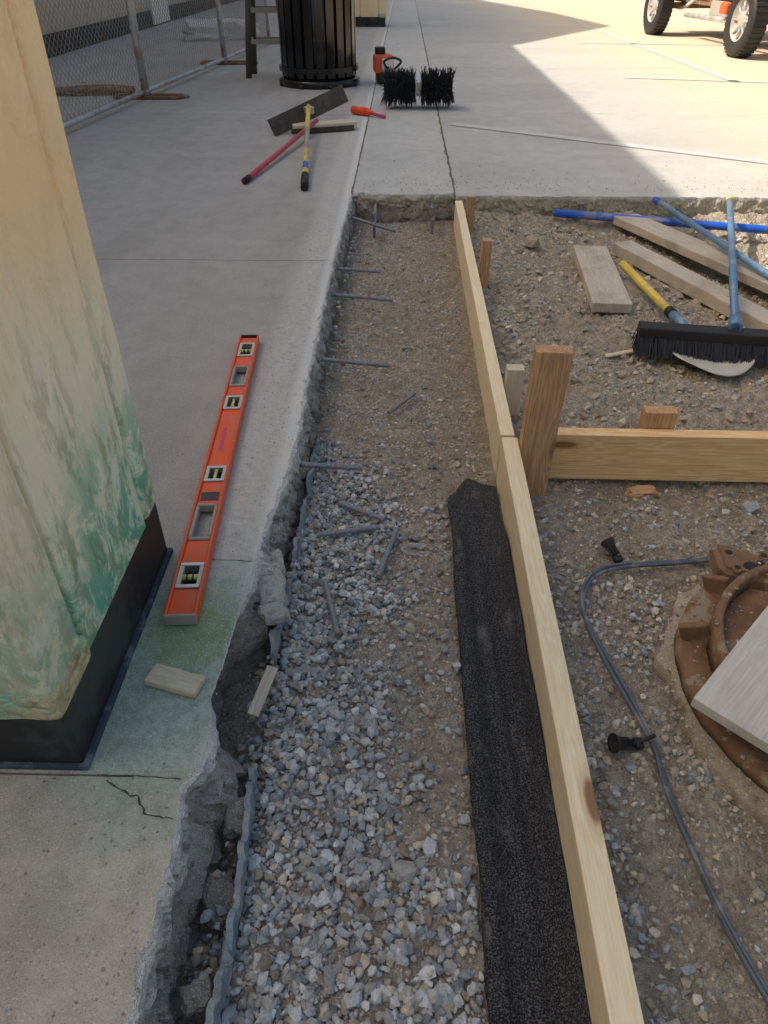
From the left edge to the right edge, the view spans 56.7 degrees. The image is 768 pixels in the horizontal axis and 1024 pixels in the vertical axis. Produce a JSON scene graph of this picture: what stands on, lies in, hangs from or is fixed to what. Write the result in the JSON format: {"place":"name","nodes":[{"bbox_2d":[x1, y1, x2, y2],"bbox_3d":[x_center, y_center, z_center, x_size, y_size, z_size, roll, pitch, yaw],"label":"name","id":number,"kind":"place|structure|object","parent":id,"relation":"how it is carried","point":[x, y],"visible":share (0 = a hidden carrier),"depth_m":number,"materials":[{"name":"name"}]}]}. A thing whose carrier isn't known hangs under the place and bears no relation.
{"place":"outdoors","nodes":[
{"label":"outdoors","id":0,"kind":"place"},
{"bbox_2d":[0,0,393,1023],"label":"sidewalk","id":1,"kind":"structure","parent":0,"point":[198,254],"depth_m":1.88,"materials":[{"name":"concrete"}]},
{"bbox_2d":[0,548,172,770],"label":"base flashing","id":2,"kind":"object","parent":1,"relation":"on","point":[85,765],"visible":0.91,"depth_m":1.19,"materials":[{"name":"metal"}]},
{"bbox_2d":[0,503,166,762],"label":"plinth","id":3,"kind":"structure","parent":2,"relation":"on","point":[68,736],"depth_m":1.16,"materials":[{"name":"black paint"}]},
{"bbox_2d":[0,432,78,693],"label":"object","id":4,"kind":"object","parent":3,"relation":"on","point":[39,637],"visible":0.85,"depth_m":0.94,"materials":[{"name":"paint"}]},
{"bbox_2d":[0,635,88,719],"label":"pitted lip","id":5,"kind":"object","parent":3,"relation":"on","point":[53,704],"visible":0.57,"depth_m":1.01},
{"bbox_2d":[3,0,154,519],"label":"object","id":6,"kind":"object","parent":3,"relation":"on","point":[22,21],"visible":0.43,"depth_m":1.05,"materials":[{"name":"paint"}]},
{"bbox_2d":[53,83,133,96],"bbox_3d":[-2.582,-3.724,6.309,0.751,0.098,0.340,-3,38,-3],"label":"soil heap","id":7,"kind":"object","parent":1,"relation":"on","point":[66,87],"visible":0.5,"depth_m":6.21,"materials":[{"name":"soil"}]},
{"bbox_2d":[32,0,189,35],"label":"wall","id":8,"kind":"structure","parent":1,"relation":"on","point":[50,15],"depth_m":9.11,"materials":[{"name":"paint"}]},
{"bbox_2d":[40,0,237,58],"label":"wall plinth","id":9,"kind":"structure","parent":8,"relation":"attached to","point":[62,47],"depth_m":9.87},
{"bbox_2d":[147,0,169,24],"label":"door","id":10,"kind":"structure","parent":8,"relation":"attached to","point":[165,12],"depth_m":12.02,"materials":[{"name":"white paint"}]},
{"bbox_2d":[33,0,270,129],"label":"chain link fence","id":11,"kind":"object","parent":1,"relation":"on","point":[144,93],"visible":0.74,"depth_m":6.00,"materials":[{"name":"metal"}]},
{"bbox_2d":[4,199,337,1023],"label":"concrete crumbs","id":12,"kind":"object","parent":1,"relation":"on","point":[202,625],"visible":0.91,"depth_m":1.19,"materials":[{"name":"concrete"}]},
{"bbox_2d":[143,663,204,697],"bbox_3d":[-0.363,0.291,1.231,0.098,0.016,0.043,11,40,13],"label":"wood offcut","id":13,"kind":"object","parent":1,"relation":"on","point":[173,680],"visible":1,"depth_m":1.22,"materials":[{"name":"beige wood"}]},
{"bbox_2d":[163,335,259,624],"bbox_3d":[-0.407,-0.178,1.813,0.061,0.027,1.231,-2,38,-2],"label":"spirit level","id":14,"kind":"object","parent":1,"relation":"on","point":[183,606],"visible":1,"depth_m":1.62,"materials":[{"name":"orange paint"}]},
{"bbox_2d":[182,19,261,40],"bbox_3d":[-2.323,-6.879,10.191,1.144,0.314,0.778,-6,39,-8],"label":"rubble pile","id":15,"kind":"object","parent":1,"relation":"on","point":[211,27],"visible":0.41,"depth_m":9.90,"materials":[{"name":"concrete"}]},
{"bbox_2d":[245,0,279,77],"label":"work stand","id":16,"kind":"object","parent":1,"relation":"on","point":[252,40],"visible":0.53,"depth_m":6.90,"materials":[{"name":"green paint"}]},
{"bbox_2d":[256,601,290,625],"bbox_3d":[-0.222,0.204,1.443,0.058,0.022,0.056,-6,41,-36],"label":"concrete chunk","id":17,"kind":"object","parent":1,"relation":"on","point":[277,612],"visible":1,"depth_m":1.43,"materials":[{"name":"grey concrete"}]},
{"bbox_2d":[258,562,289,605],"bbox_3d":[-0.236,0.154,1.492,0.067,0.025,0.111,-5,55,-16],"label":"concrete chunk","id":18,"kind":"object","parent":1,"relation":"on","point":[272,585],"visible":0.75,"depth_m":1.48,"materials":[{"name":"grey concrete"}]},
{"bbox_2d":[270,549,284,572],"bbox_3d":[-0.236,0.113,1.551,0.038,0.023,0.079,-6,50,-8],"label":"concrete chunk","id":19,"kind":"object","parent":1,"relation":"on","point":[276,556],"visible":0.45,"depth_m":1.55,"materials":[{"name":"grey concrete"}]},
{"bbox_2d":[241,119,356,184],"bbox_3d":[-0.647,-2.333,4.507,0.424,0.072,1.682,13,40,16],"label":"concrete placer","id":20,"kind":"object","parent":1,"relation":"on","point":[316,125],"visible":0.98,"depth_m":4.89,"materials":[{"name":"red metal"}]},
{"bbox_2d":[267,85,347,191],"bbox_3d":[-0.541,-2.385,4.447,0.524,0.244,1.954,1,38,1],"label":"asphalt rake","id":21,"kind":"object","parent":1,"relation":"on","point":[306,112],"visible":1,"depth_m":4.93,"materials":[{"name":"grey metal"}]},
{"bbox_2d":[276,0,359,89],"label":"trash can","id":22,"kind":"object","parent":1,"relation":"on","point":[317,38],"visible":0.99,"depth_m":6.35,"materials":[{"name":"black paint"}]},
{"bbox_2d":[299,461,362,470],"bbox_3d":[-0.190,-0.121,1.835,0.271,0.028,0.016,1,38,2],"label":"rebar dowel","id":23,"kind":"object","parent":1,"relation":"attached to","point":[334,466],"visible":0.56,"depth_m":1.83,"materials":[{"name":"metal"}]},
{"bbox_2d":[320,357,389,367],"bbox_3d":[-0.146,-0.493,2.322,0.334,0.021,0.016,6,39,8],"label":"rebar dowel","id":24,"kind":"object","parent":1,"relation":"attached to","point":[355,362],"visible":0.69,"depth_m":2.31,"materials":[{"name":"metal"}]},
{"bbox_2d":[336,267,380,273],"bbox_3d":[-0.152,-1.014,2.974,0.282,0.021,0.016,5,39,7],"label":"rebar dowel","id":25,"kind":"object","parent":1,"relation":"attached to","point":[358,270],"visible":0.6,"depth_m":2.96,"materials":[{"name":"metal"}]},
{"bbox_2d":[330,292,391,301],"bbox_3d":[-0.133,-0.835,2.754,0.334,0.023,0.016,6,39,8],"label":"rebar dowel","id":26,"kind":"object","parent":1,"relation":"attached to","point":[364,297],"visible":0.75,"depth_m":2.74,"materials":[{"name":"metal"}]},
{"bbox_2d":[350,106,385,118],"bbox_3d":[-0.116,-3.047,5.423,0.325,0.056,0.056,27,46,30],"label":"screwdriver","id":27,"kind":"object","parent":1,"relation":"on","point":[364,111],"visible":1,"depth_m":5.42,"materials":[{"name":"orange plastic"}]},
{"bbox_2d":[356,24,385,26],"bbox_3d":[-0.235,-8.158,11.937,0.531,0.012,0.516,1,38,1],"label":"base flashing","id":28,"kind":"object","parent":1,"relation":"on","point":[371,26],"visible":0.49,"depth_m":11.73,"materials":[{"name":"metal"}]},
{"bbox_2d":[355,17,385,25],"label":"plinth","id":29,"kind":"structure","parent":28,"relation":"on","point":[368,21],"depth_m":11.70,"materials":[{"name":"black paint"}]},
{"bbox_2d":[355,0,359,16],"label":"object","id":30,"kind":"object","parent":29,"relation":"on","point":[357,8],"visible":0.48,"depth_m":11.59,"materials":[{"name":"paint"}]},
{"bbox_2d":[360,0,377,16],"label":"painted pillar","id":31,"kind":"structure","parent":29,"relation":"on","point":[368,8],"depth_m":11.59,"materials":[{"name":"paint"}]},
{"bbox_2d":[379,0,384,17],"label":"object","id":32,"kind":"object","parent":29,"relation":"on","point":[381,6],"visible":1,"depth_m":11.57,"materials":[{"name":"paint"}]},
{"bbox_2d":[378,13,385,17],"bbox_3d":[-0.033,-8.151,11.680,0.120,0.060,0.128,1,38,1],"label":"pitted lip","id":33,"kind":"object","parent":29,"relation":"on","point":[382,15],"visible":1,"depth_m":11.63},
{"bbox_2d":[351,216,395,232],"bbox_3d":[-0.081,-1.427,3.509,0.355,0.026,0.016,29,47,32],"label":"rebar dowel","id":34,"kind":"object","parent":1,"relation":"attached to","point":[372,224],"visible":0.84,"depth_m":3.48,"materials":[{"name":"metal"}]},
{"bbox_2d":[183,209,767,1023],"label":"excavated soil","id":35,"kind":"structure","parent":0,"point":[735,1005],"depth_m":1.66,"materials":[{"name":"gravel"}]},
{"bbox_2d":[201,872,243,933],"bbox_3d":[-0.252,0.592,1.087,0.056,0.034,0.081,-13,51,-25],"label":"concrete chunk","id":36,"kind":"object","parent":35,"relation":"on","point":[218,891],"visible":0.6,"depth_m":1.08,"materials":[{"name":"grey concrete"}]},
{"bbox_2d":[204,767,258,1023],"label":"expansion joint board","id":37,"kind":"object","parent":35,"relation":"on","point":[216,1002],"visible":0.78,"depth_m":1.04,"materials":[{"name":"grey"}]},
{"bbox_2d":[223,797,244,838],"bbox_3d":[-0.241,0.504,1.176,0.044,0.033,0.066,6,49,-11],"label":"concrete chunk","id":38,"kind":"object","parent":35,"relation":"on","point":[234,818],"visible":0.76,"depth_m":1.16,"materials":[{"name":"grey concrete"}]},
{"bbox_2d":[183,545,305,1023],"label":"edge debris","id":39,"kind":"object","parent":35,"relation":"on","point":[216,944],"visible":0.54,"depth_m":1.27,"materials":[{"name":"concrete"}]},
{"bbox_2d":[190,529,303,979],"bbox_3d":[-0.225,0.441,1.279,0.061,0.072,1.227,2,38,3],"label":"broken edge rubble","id":40,"kind":"object","parent":35,"relation":"on","point":[206,916],"visible":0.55,"depth_m":1.06,"materials":[{"name":"concrete"}]},
{"bbox_2d":[180,977,212,1014],"bbox_3d":[-0.254,0.658,0.966,0.044,0.023,0.040,-8,38,-28],"label":"concrete chunk","id":41,"kind":"object","parent":40,"relation":"on","point":[196,995],"visible":0.92,"depth_m":0.96,"materials":[{"name":"grey concrete"}]},
{"bbox_2d":[247,665,277,716],"bbox_3d":[-0.226,0.334,1.328,0.022,0.008,0.100,15,52,6],"label":"wood splinter","id":42,"kind":"object","parent":35,"relation":"on","point":[261,693],"visible":1,"depth_m":1.32,"materials":[{"name":"beige wood"}]},
{"bbox_2d":[269,439,319,665],"bbox_3d":[-0.203,0.059,1.741,0.029,0.095,0.794,1,38,2],"label":"expansion joint board","id":43,"kind":"object","parent":35,"relation":"on","point":[275,635],"visible":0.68,"depth_m":1.65,"materials":[{"name":"grey"}]},
{"bbox_2d":[304,217,361,538],"bbox_3d":[-0.162,-0.723,2.718,0.059,0.082,2.562,1,38,1],"label":"broken edge rubble","id":44,"kind":"object","parent":35,"relation":"on","point":[353,247],"visible":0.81,"depth_m":2.56,"materials":[{"name":"concrete"}]},
{"bbox_2d":[210,437,488,1023],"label":"crushed gravel","id":45,"kind":"structure","parent":35,"relation":"on","point":[445,999],"depth_m":1.17,"materials":[{"name":"grey gravel"}]},
{"bbox_2d":[322,579,340,636],"bbox_3d":[-0.115,0.206,1.549,0.014,0.026,0.156,-9,39,-11],"label":"loose rebar","id":46,"kind":"object","parent":45,"relation":"on","point":[333,615],"visible":1,"depth_m":1.54,"materials":[{"name":"metal"}]},
{"bbox_2d":[317,524,380,536],"bbox_3d":[-0.084,0.046,1.727,0.153,0.017,0.014,-6,39,-8],"label":"loose rebar","id":47,"kind":"object","parent":45,"relation":"on","point":[348,530],"visible":1,"depth_m":1.72,"materials":[{"name":"metal"}]},
{"bbox_2d":[338,501,385,521],"bbox_3d":[-0.057,-0.002,1.804,0.139,0.017,0.015,21,43,24],"label":"loose rebar","id":48,"kind":"object","parent":45,"relation":"on","point":[362,511],"visible":1,"depth_m":1.80,"materials":[{"name":"metal"}]},
{"bbox_2d":[376,527,399,577],"bbox_3d":[0.009,0.094,1.667,0.014,0.021,0.165,10,39,12],"label":"loose rebar","id":49,"kind":"object","parent":45,"relation":"on","point":[388,550],"visible":1,"depth_m":1.66,"materials":[{"name":"metal"}]},
{"bbox_2d":[257,222,488,888],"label":"trench pebbles","id":50,"kind":"object","parent":35,"relation":"on","point":[427,826],"visible":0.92,"depth_m":2.11,"materials":[{"name":"stone"}]},
{"bbox_2d":[372,212,375,237],"bbox_3d":[-0.048,-1.404,3.545,0.016,0.172,0.036,10,39,12],"label":"rebar dowel","id":51,"kind":"object","parent":35,"relation":"on","point":[374,228],"visible":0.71,"depth_m":3.53,"materials":[{"name":"metal"}]},
{"bbox_2d":[338,229,461,632],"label":"trench clods","id":52,"kind":"object","parent":35,"relation":"on","point":[410,627],"visible":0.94,"depth_m":2.10,"materials":[{"name":"soil"}]},
{"bbox_2d":[387,391,415,413],"bbox_3d":[0.055,-0.341,2.221,0.015,0.018,0.153,22,43,25],"label":"loose rebar","id":53,"kind":"object","parent":35,"relation":"on","point":[401,402],"visible":1,"depth_m":2.21,"materials":[{"name":"metal"}]},
{"bbox_2d":[466,195,475,232],"bbox_3d":[0.431,-1.441,3.591,0.040,0.290,0.030,1,38,1],"label":"form stake","id":54,"kind":"object","parent":35,"relation":"on","point":[470,208],"visible":0.51,"depth_m":3.53,"materials":[{"name":"brown wood"}]},
{"bbox_2d":[454,201,514,473],"bbox_3d":[0.352,-0.838,2.789,0.040,0.142,2.230,1,38,1],"label":"form board","id":55,"kind":"object","parent":35,"relation":"on","point":[497,414],"visible":0.79,"depth_m":2.36,"materials":[{"name":"brown wood"}]},
{"bbox_2d":[478,238,492,287],"bbox_3d":[0.413,-0.971,2.968,0.040,0.325,0.040,2,38,0],"label":"form stake","id":56,"kind":"object","parent":35,"relation":"on","point":[485,257],"visible":0.51,"depth_m":2.90,"materials":[{"name":"brown wood"}]},
{"bbox_2d":[504,364,524,415],"bbox_3d":[0.384,-0.311,2.165,0.050,0.285,0.040,1,38,1],"label":"form stake","id":57,"kind":"object","parent":35,"relation":"on","point":[513,380],"visible":0.51,"depth_m":2.10,"materials":[{"name":"brown wood"}]},
{"bbox_2d":[447,478,591,1023],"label":"black felt strip","id":58,"kind":"object","parent":35,"relation":"on","point":[533,971],"visible":1,"depth_m":1.19,"materials":[{"name":"black fabric"}]},
{"bbox_2d":[519,345,572,495],"bbox_3d":[0.394,-0.185,1.827,0.086,0.505,0.040,2,38,0],"label":"form stake","id":59,"kind":"object","parent":35,"relation":"on","point":[548,380],"visible":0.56,"depth_m":1.75,"materials":[{"name":"brown wood"}]},
{"bbox_2d":[357,234,759,885],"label":"rocks","id":60,"kind":"object","parent":35,"relation":"on","point":[405,870],"visible":0.97,"depth_m":1.13,"materials":[{"name":"stone"}]},
{"bbox_2d":[497,437,643,1023],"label":"form board","id":61,"kind":"object","parent":35,"relation":"on","point":[611,989],"visible":0.97,"depth_m":1.11,"materials":[{"name":"brown wood"}]},
{"bbox_2d":[572,245,632,312],"bbox_3d":[0.909,-0.993,3.000,0.150,0.038,0.702,4,38,5],"label":"lumber plank","id":62,"kind":"object","parent":35,"relation":"on","point":[603,286],"visible":1,"depth_m":2.91,"materials":[{"name":"beige wood"}]},
{"bbox_2d":[600,537,623,562],"bbox_3d":[0.555,0.096,1.721,0.036,0.036,0.060,-12,55,-15],"label":"hose clip","id":63,"kind":"object","parent":35,"relation":"on","point":[608,544],"visible":1,"depth_m":1.72,"materials":[{"name":"black plastic"}]},
{"bbox_2d":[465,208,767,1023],"bbox_3d":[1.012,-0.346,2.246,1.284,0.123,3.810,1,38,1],"label":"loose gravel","id":64,"kind":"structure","parent":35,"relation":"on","point":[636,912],"depth_m":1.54,"materials":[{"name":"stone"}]},
{"bbox_2d":[605,349,634,357],"bbox_3d":[0.828,-0.555,2.488,0.114,0.008,0.020,-12,39,-8],"label":"wood scrap","id":65,"kind":"object","parent":35,"relation":"on","point":[618,353],"visible":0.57,"depth_m":2.48,"materials":[{"name":"beige wood"}]},
{"bbox_2d":[474,215,767,430],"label":"soil clods","id":66,"kind":"object","parent":35,"relation":"on","point":[680,387],"visible":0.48,"depth_m":2.62,"materials":[{"name":"soil"}]},
{"bbox_2d":[607,733,644,753],"bbox_3d":[0.440,0.418,1.287,0.060,0.036,0.036,7,36,-16],"label":"hose clip","id":67,"kind":"object","parent":35,"relation":"on","point":[616,743],"visible":1,"depth_m":1.28,"materials":[{"name":"black plastic"}]},
{"bbox_2d":[625,486,658,498],"bbox_3d":[0.700,-0.048,1.941,0.090,0.044,0.044,-3,38,-3],"label":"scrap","id":68,"kind":"object","parent":35,"relation":"on","point":[640,491],"visible":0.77,"depth_m":1.92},
{"bbox_2d":[637,406,678,428],"bbox_3d":[0.733,-0.160,1.974,0.085,0.285,0.040,1,38,1],"label":"form stake","id":69,"kind":"object","parent":35,"relation":"on","point":[658,417],"visible":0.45,"depth_m":1.89,"materials":[{"name":"brown wood"}]},
{"bbox_2d":[549,428,767,481],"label":"form board","id":70,"kind":"object","parent":35,"relation":"on","point":[665,454],"depth_m":1.90,"materials":[{"name":"beige wood"}]},
{"bbox_2d":[553,209,767,233],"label":"blue pipe","id":71,"kind":"object","parent":35,"relation":"on","point":[709,225],"visible":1,"depth_m":3.50,"materials":[{"name":"plastic"}]},
{"bbox_2d":[580,551,767,1005],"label":"air hose","id":72,"kind":"object","parent":35,"relation":"on","point":[759,982],"visible":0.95,"depth_m":1.29,"materials":[{"name":"black rubber"}]},
{"bbox_2d":[619,260,754,376],"bbox_3d":[1.117,-0.756,2.683,0.312,0.061,0.945,1,38,1],"label":"shovel","id":73,"kind":"object","parent":35,"relation":"on","point":[728,369],"visible":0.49,"depth_m":2.41,"materials":[{"name":"yellow metal"}]},
{"bbox_2d":[611,240,767,329],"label":"lumber plank","id":74,"kind":"object","parent":35,"relation":"on","point":[703,290],"visible":1,"depth_m":2.91,"materials":[{"name":"beige wood"}]},
{"bbox_2d":[652,196,767,278],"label":"blue pole","id":75,"kind":"object","parent":74,"relation":"on","point":[740,256],"visible":1,"depth_m":3.15,"materials":[{"name":"plastic"}]},
{"bbox_2d":[613,214,767,293],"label":"lumber plank","id":76,"kind":"object","parent":35,"relation":"on","point":[711,256],"visible":1,"depth_m":3.18,"materials":[{"name":"beige wood"}]},
{"bbox_2d":[631,196,767,367],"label":"push broom","id":77,"kind":"object","parent":35,"relation":"on","point":[734,341],"visible":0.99,"depth_m":2.40,"materials":[{"name":"black plastic"}]},
{"bbox_2d":[652,544,767,827],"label":"manhole frame","id":78,"kind":"object","parent":35,"relation":"on","point":[744,572],"visible":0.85,"depth_m":1.42,"materials":[{"name":"metal"}]},
{"bbox_2d":[657,561,767,804],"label":"dirt on frame","id":79,"kind":"structure","parent":78,"relation":"on","point":[703,678],"depth_m":1.40,"materials":[{"name":"soil"}]},
{"bbox_2d":[691,606,767,753],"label":"plywood board","id":80,"kind":"object","parent":78,"relation":"on","point":[731,695],"visible":1,"depth_m":1.24,"materials":[{"name":"beige wood"}]},
{"bbox_2d":[351,0,767,222],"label":"concrete pavement","id":81,"kind":"structure","parent":0,"point":[554,94],"depth_m":5.38,"materials":[{"name":"concrete"}]},
{"bbox_2d":[373,203,376,223],"bbox_3d":[-0.045,-1.530,3.636,0.016,0.021,0.400,0,38,0],"label":"rebar dowel","id":82,"kind":"object","parent":81,"relation":"attached to","point":[375,209],"visible":0.81,"depth_m":3.63,"materials":[{"name":"metal"}]},
{"bbox_2d":[373,46,456,107],"bbox_3d":[0.237,-3.777,6.160,0.618,0.288,1.644,-2,38,-2],"label":"power broom","id":83,"kind":"object","parent":81,"relation":"on","point":[406,87],"visible":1,"depth_m":5.59,"materials":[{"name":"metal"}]},
{"bbox_2d":[431,207,433,233],"bbox_3d":[0.243,-1.441,3.583,0.016,0.182,0.036,10,39,12],"label":"rebar dowel","id":84,"kind":"object","parent":81,"relation":"attached to","point":[432,223],"visible":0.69,"depth_m":3.57,"materials":[{"name":"metal"}]},
{"bbox_2d":[364,160,767,192],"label":"dirt crumbs","id":85,"kind":"object","parent":81,"relation":"on","point":[575,178],"visible":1,"depth_m":3.84,"materials":[{"name":"stone"}]},
{"bbox_2d":[643,0,767,57],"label":"vehicle","id":86,"kind":"object","parent":81,"relation":"on","point":[746,23],"visible":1,"depth_m":8.41,"materials":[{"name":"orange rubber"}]},
{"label":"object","id":87,"kind":"object","parent":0,"visible":0},
{"bbox_2d":[0,0,144,648],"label":"panel","id":88,"kind":"object","parent":87,"relation":"attached to","point":[60,433],"visible":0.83,"depth_m":0.98,"materials":[{"name":"paint"}]}
]}

